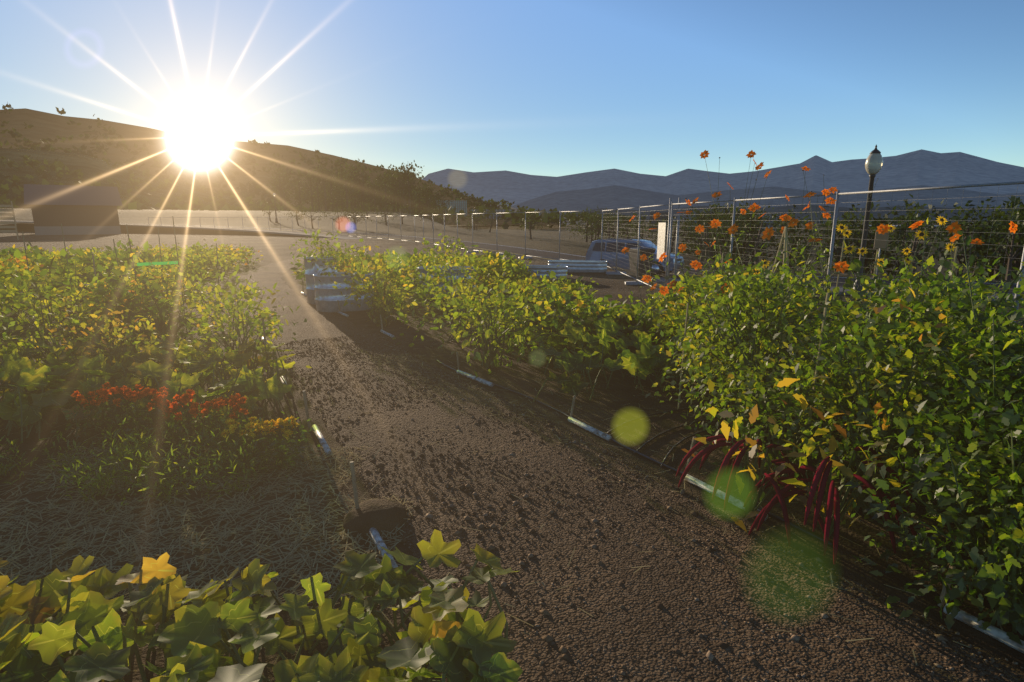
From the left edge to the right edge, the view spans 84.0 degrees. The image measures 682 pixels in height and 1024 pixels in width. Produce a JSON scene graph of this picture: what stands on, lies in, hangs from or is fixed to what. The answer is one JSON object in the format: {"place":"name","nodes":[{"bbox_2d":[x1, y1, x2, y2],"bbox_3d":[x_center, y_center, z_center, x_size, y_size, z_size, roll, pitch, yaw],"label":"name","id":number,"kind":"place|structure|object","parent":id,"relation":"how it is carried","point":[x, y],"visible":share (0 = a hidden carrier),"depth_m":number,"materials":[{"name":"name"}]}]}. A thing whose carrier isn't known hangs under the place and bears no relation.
{"place":"outdoors","nodes":[
{"label":"outdoors","id":0,"kind":"place"},
{"bbox_2d":[31,205,119,225],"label":"barn walls","id":1,"kind":"structure","parent":0,"point":[74,215],"depth_m":60.87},
{"bbox_2d":[24,184,122,206],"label":"barn roof","id":2,"kind":"structure","parent":1,"relation":"on","point":[36,194],"depth_m":61.91,"materials":[{"name":"grey metal"}]},
{"bbox_2d":[0,148,289,210],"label":"hill","id":3,"kind":"structure","parent":0,"point":[88,166],"depth_m":287.59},
{"bbox_2d":[0,108,562,224],"bbox_3d":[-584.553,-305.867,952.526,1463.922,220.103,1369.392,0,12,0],"label":"hill","id":4,"kind":"structure","parent":0,"point":[49,125],"depth_m":1025.74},
{"bbox_2d":[436,200,466,216],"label":"glass office building","id":5,"kind":"structure","parent":4,"relation":"on","point":[461,204],"depth_m":677.89,"materials":[{"name":"grey glass"}]},
{"bbox_2d":[470,209,511,219],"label":"office building","id":6,"kind":"structure","parent":4,"relation":"on","point":[502,211],"depth_m":701.73,"materials":[{"name":"grey concrete"}]},
{"bbox_2d":[0,208,1023,681],"bbox_3d":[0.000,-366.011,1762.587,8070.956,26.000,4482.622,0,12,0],"label":"ground","id":7,"kind":"structure","parent":0,"point":[624,398],"depth_m":4.18,"materials":[{"name":"soil"}]},
{"bbox_2d":[0,201,18,239],"bbox_3d":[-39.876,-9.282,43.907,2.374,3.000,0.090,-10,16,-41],"label":"bench","id":8,"kind":"object","parent":7,"relation":"on","point":[7,218],"visible":0.82,"depth_m":44.35,"materials":[{"name":"brown wood"}]},
{"bbox_2d":[34,226,120,234],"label":"wall","id":9,"kind":"structure","parent":7,"relation":"on","point":[71,230],"depth_m":61.15,"materials":[{"name":"grey concrete"}]},
{"bbox_2d":[22,216,220,331],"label":"plant stakes","id":10,"kind":"object","parent":7,"relation":"on","point":[132,259],"visible":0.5,"depth_m":7.84,"materials":[{"name":"green"}]},
{"bbox_2d":[137,261,177,265],"bbox_3d":[-4.540,-0.999,7.319,0.098,0.090,1.024,0,12,0],"label":"green tie ribbon","id":11,"kind":"object","parent":10,"relation":"attached to","point":[154,263],"visible":1,"depth_m":7.25,"materials":[{"name":"green plastic"}]},
{"bbox_2d":[0,443,370,500],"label":"straw mulch","id":12,"kind":"object","parent":7,"relation":"on","point":[250,480],"visible":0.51,"depth_m":3.47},
{"bbox_2d":[0,491,414,617],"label":"straw mulch","id":13,"kind":"object","parent":7,"relation":"on","point":[225,533],"visible":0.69,"depth_m":2.81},
{"bbox_2d":[343,499,406,538],"bbox_3d":[-0.720,0.909,2.994,0.332,0.116,0.361,0,12,0],"label":"rock","id":14,"kind":"object","parent":13,"relation":"on","point":[384,515],"visible":0.85,"depth_m":2.90,"materials":[{"name":"beige stone"}]},
{"bbox_2d":[0,238,540,302],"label":"plants","id":15,"kind":"object","parent":7,"relation":"on","point":[84,259],"visible":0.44,"depth_m":13.72,"materials":[{"name":"green plant"}]},
{"bbox_2d":[274,197,277,222],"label":"street lamp post","id":16,"kind":"object","parent":7,"relation":"on","point":[276,220],"visible":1,"depth_m":85.92,"materials":[{"name":"grey metal"}]},
{"bbox_2d":[303,256,336,304],"bbox_3d":[-3.620,-1.161,10.846,0.636,0.862,0.636,0,12,0],"label":"round stock tank","id":17,"kind":"object","parent":7,"relation":"on","point":[310,270],"visible":0.44,"depth_m":10.58,"materials":[{"name":"metal"}]},
{"bbox_2d":[313,272,374,312],"bbox_3d":[-2.950,-0.872,10.038,1.036,0.632,0.656,-4,13,-20],"label":"oval stock tank","id":18,"kind":"object","parent":7,"relation":"on","point":[327,295],"visible":0.73,"depth_m":9.73,"materials":[{"name":"metal"}]},
{"bbox_2d":[0,283,847,681],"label":"plants","id":19,"kind":"object","parent":7,"relation":"on","point":[188,643],"visible":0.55,"depth_m":1.96,"materials":[{"name":"green plant"}]},
{"bbox_2d":[417,266,477,298],"bbox_3d":[-1.300,-1.195,11.605,1.286,0.612,0.656,3,12,15],"label":"oval stock tank","id":20,"kind":"object","parent":7,"relation":"on","point":[425,272],"visible":0.2,"depth_m":11.31,"materials":[{"name":"metal"}]},
{"bbox_2d":[0,205,997,400],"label":"plants","id":21,"kind":"object","parent":7,"relation":"on","point":[151,276],"visible":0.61,"depth_m":6.70,"materials":[{"name":"green plant"}]},
{"bbox_2d":[0,336,1002,681],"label":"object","id":22,"kind":"object","parent":7,"relation":"on","point":[480,530],"visible":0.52,"depth_m":3.00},
{"bbox_2d":[0,159,1009,681],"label":"flower petioles","id":23,"kind":"object","parent":7,"relation":"on","point":[394,629],"visible":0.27,"depth_m":3.02,"materials":[{"name":"green plant"}]},
{"bbox_2d":[0,218,1023,645],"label":"bushes","id":24,"kind":"object","parent":7,"relation":"on","point":[984,422],"visible":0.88,"depth_m":3.07,"materials":[{"name":"green plant"}]},
{"bbox_2d":[70,382,248,420],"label":"red flowers","id":25,"kind":"object","parent":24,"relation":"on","point":[162,394],"visible":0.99,"depth_m":3.93,"materials":[{"name":"red plant"}]},
{"bbox_2d":[219,416,298,439],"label":"orange flowers","id":26,"kind":"object","parent":24,"relation":"on","point":[232,423],"visible":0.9,"depth_m":3.60,"materials":[{"name":"plant"}]},
{"bbox_2d":[0,229,1023,632],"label":"plants","id":27,"kind":"object","parent":7,"relation":"on","point":[488,363],"visible":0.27,"depth_m":3.26,"materials":[{"name":"green plant"}]},
{"bbox_2d":[0,220,1023,301],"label":"pavement kerb","id":28,"kind":"structure","parent":7,"relation":"on","point":[662,279],"depth_m":56.13,"materials":[{"name":"grey concrete"}]},
{"bbox_2d":[92,254,955,606],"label":"wooden stakes","id":29,"kind":"object","parent":7,"relation":"on","point":[944,592],"visible":0.55,"depth_m":3.48,"materials":[{"name":"brown wood"}]},
{"bbox_2d":[501,265,567,279],"bbox_3d":[0.600,-1.869,15.449,1.836,0.332,0.736,3,12,12],"label":"stock tank","id":30,"kind":"object","parent":7,"relation":"on","point":[559,270],"visible":0.39,"depth_m":15.06,"materials":[{"name":"metal"}]},
{"bbox_2d":[548,260,607,272],"bbox_3d":[2.000,-2.285,17.405,1.836,0.332,0.736,3,12,12],"label":"stock tank","id":31,"kind":"object","parent":7,"relation":"on","point":[587,266],"visible":0.8,"depth_m":17.06,"materials":[{"name":"metal"}]},
{"bbox_2d":[148,181,1023,404],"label":"fence","id":32,"kind":"object","parent":7,"relation":"on","point":[679,203],"visible":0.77,"depth_m":11.11,"materials":[{"name":"silver metal"}]},
{"bbox_2d":[657,223,665,259],"bbox_3d":[3.076,-2.057,11.723,0.006,0.750,0.550,0,12,-1],"label":"fence notice sign","id":33,"kind":"object","parent":32,"relation":"attached to","point":[661,238],"visible":0.93,"depth_m":11.70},
{"bbox_2d":[527,187,1023,321],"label":"fence wire","id":34,"kind":"object","parent":32,"relation":"attached to","point":[762,233],"visible":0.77,"depth_m":8.24,"materials":[{"name":"grey metal"}]},
{"bbox_2d":[436,360,832,545],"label":"drip hoses","id":35,"kind":"object","parent":7,"relation":"on","point":[662,464],"visible":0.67,"depth_m":4.04,"materials":[{"name":"black plastic"}]},
{"bbox_2d":[586,238,683,276],"bbox_3d":[6.300,-4.360,29.334,4.720,1.762,2.220,8,14,33],"label":"car","id":36,"kind":"object","parent":7,"relation":"on","point":[659,267],"visible":0.51,"depth_m":28.84,"materials":[{"name":"blue paint"}]},
{"bbox_2d":[629,247,655,278],"bbox_3d":[4.458,-2.672,19.653,0.640,1.122,0.844,-4,13,-20],"label":"wheelie bin","id":37,"kind":"object","parent":7,"relation":"on","point":[647,251],"visible":0.53,"depth_m":19.41,"materials":[{"name":"grey plastic"}]},
{"bbox_2d":[689,214,705,231],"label":"glass city block","id":38,"kind":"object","parent":7,"relation":"on","point":[690,218],"visible":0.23,"depth_m":401.65,"materials":[{"name":"grey glass"}]},
{"bbox_2d":[676,435,828,546],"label":"red amaranth flowers","id":39,"kind":"object","parent":7,"relation":"on","point":[705,453],"visible":0.82,"depth_m":2.87,"materials":[{"name":"red plant"}]},
{"bbox_2d":[611,157,1010,288],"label":"orange flowers","id":40,"kind":"object","parent":7,"relation":"on","point":[862,250],"visible":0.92,"depth_m":4.88,"materials":[{"name":"brown plant"}]},
{"bbox_2d":[754,216,955,273],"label":"sunflowers","id":41,"kind":"object","parent":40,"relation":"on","point":[892,229],"visible":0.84,"depth_m":4.85,"materials":[{"name":"yellow plant"}]},
{"bbox_2d":[677,226,957,477],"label":"bamboo stakes","id":42,"kind":"object","parent":7,"relation":"on","point":[784,236],"visible":0.43,"depth_m":4.49,"materials":[{"name":"beige wood"}]},
{"bbox_2d":[621,150,1017,295],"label":"orange flowers","id":43,"kind":"object","parent":7,"relation":"on","point":[844,264],"visible":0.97,"depth_m":5.02,"materials":[{"name":"orange plant"}]},
{"bbox_2d":[743,446,916,564],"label":"red amaranth flowers","id":44,"kind":"object","parent":7,"relation":"on","point":[833,494],"visible":0.8,"depth_m":2.57,"materials":[{"name":"red plant"}]},
{"bbox_2d":[851,174,875,297],"bbox_3d":[13.540,-3.974,21.847,0.440,4.650,0.440,0,12,0],"label":"street lamp","id":45,"kind":"object","parent":7,"relation":"on","point":[867,213],"visible":0.56,"depth_m":21.71,"materials":[{"name":"grey metal"}]},
{"bbox_2d":[865,153,882,174],"bbox_3d":[13.540,-6.618,21.285,0.580,0.756,0.566,0,12,0],"label":"lamp globe","id":46,"kind":"object","parent":45,"relation":"on","point":[873,163],"visible":1,"depth_m":21.10,"materials":[{"name":"beige glass"}]},
{"bbox_2d":[870,144,880,153],"bbox_3d":[13.540,-7.143,21.174,0.364,0.331,0.364,0,12,0],"label":"street lamp cap","id":47,"kind":"object","parent":46,"relation":"on","point":[875,150],"visible":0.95,"depth_m":21.12,"materials":[{"name":"grey metal"}]},
{"bbox_2d":[900,223,936,275],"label":"catenary mast","id":48,"kind":"object","parent":7,"relation":"on","point":[908,245],"visible":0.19,"depth_m":48.73,"materials":[{"name":"grey metal"}]},
{"bbox_2d":[0,102,1023,279],"bbox_3d":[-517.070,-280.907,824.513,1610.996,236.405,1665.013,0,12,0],"label":"tree","id":49,"kind":"object","parent":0,"point":[133,202],"depth_m":188.34,"materials":[{"name":"green plant"}]},
{"bbox_2d":[0,0,1023,178],"label":"sky","id":50,"kind":"structure","parent":0,"point":[554,88],"materials":[{"name":"blue"}]},
{"bbox_2d":[4,220,1023,293],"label":"road","id":51,"kind":"structure","parent":0,"point":[520,250],"depth_m":41.36,"materials":[{"name":"grey asphalt"}]},
{"bbox_2d":[26,220,999,283],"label":"road edge line","id":52,"kind":"object","parent":51,"relation":"on","point":[518,247],"visible":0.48,"depth_m":43.72,"materials":[{"name":"white paint"}]},
{"bbox_2d":[138,224,988,288],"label":"road centre line","id":53,"kind":"object","parent":51,"relation":"on","point":[484,249],"visible":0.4,"depth_m":41.20,"materials":[{"name":"orange paint"}]},
{"bbox_2d":[170,225,1002,288],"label":"road centre line","id":54,"kind":"object","parent":51,"relation":"on","point":[515,253],"visible":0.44,"depth_m":40.51,"materials":[{"name":"orange paint"}]},
{"bbox_2d":[875,249,880,284],"bbox_3d":[16.161,-3.523,25.091,0.052,2.600,0.060,0,12,0],"label":"post","id":55,"kind":"object","parent":51,"relation":"on","point":[878,265],"depth_m":25.08,"materials":[{"name":"grey metal"}]},
{"bbox_2d":[497,204,624,224],"bbox_3d":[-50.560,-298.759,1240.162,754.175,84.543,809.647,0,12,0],"label":"hill","id":56,"kind":"structure","parent":0,"point":[515,209],"depth_m":1103.65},
{"bbox_2d":[234,250,1023,681],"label":"gravel path","id":57,"kind":"structure","parent":0,"point":[614,628],"depth_m":2.66,"materials":[{"name":"gravel"}]},
{"bbox_2d":[240,292,1023,653],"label":"irrigation pipes","id":58,"kind":"object","parent":57,"relation":"on","point":[994,632],"visible":0.66,"depth_m":3.13,"materials":[{"name":"plastic"}]},
{"bbox_2d":[649,212,668,231],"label":"dark city block","id":59,"kind":"structure","parent":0,"point":[663,215],"depth_m":398.20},
{"bbox_2d":[422,149,1023,205],"bbox_3d":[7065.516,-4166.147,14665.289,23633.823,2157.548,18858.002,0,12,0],"label":"mountain range","id":60,"kind":"structure","parent":0,"point":[923,167],"depth_m":16168.07,"materials":[{"name":"blue stone"}]},
{"bbox_2d":[511,185,1023,213],"bbox_3d":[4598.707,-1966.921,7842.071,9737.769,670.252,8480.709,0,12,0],"label":"mountain range","id":61,"kind":"structure","parent":0,"point":[614,197],"depth_m":8298.01,"materials":[{"name":"blue stone"}]},
{"bbox_2d":[756,213,782,230],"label":"grey city block","id":62,"kind":"structure","parent":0,"point":[770,215],"depth_m":464.82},
{"bbox_2d":[561,204,1019,221],"bbox_3d":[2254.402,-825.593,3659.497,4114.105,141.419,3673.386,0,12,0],"label":"hills","id":63,"kind":"structure","parent":0,"point":[883,211],"depth_m":3758.33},
{"bbox_2d":[874,231,889,248],"bbox_3d":[16.161,-4.420,24.864,0.600,0.750,0.010,0,12,0],"label":"sign","id":64,"kind":"object","parent":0,"point":[880,242],"visible":0.79,"depth_m":24.86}
]}

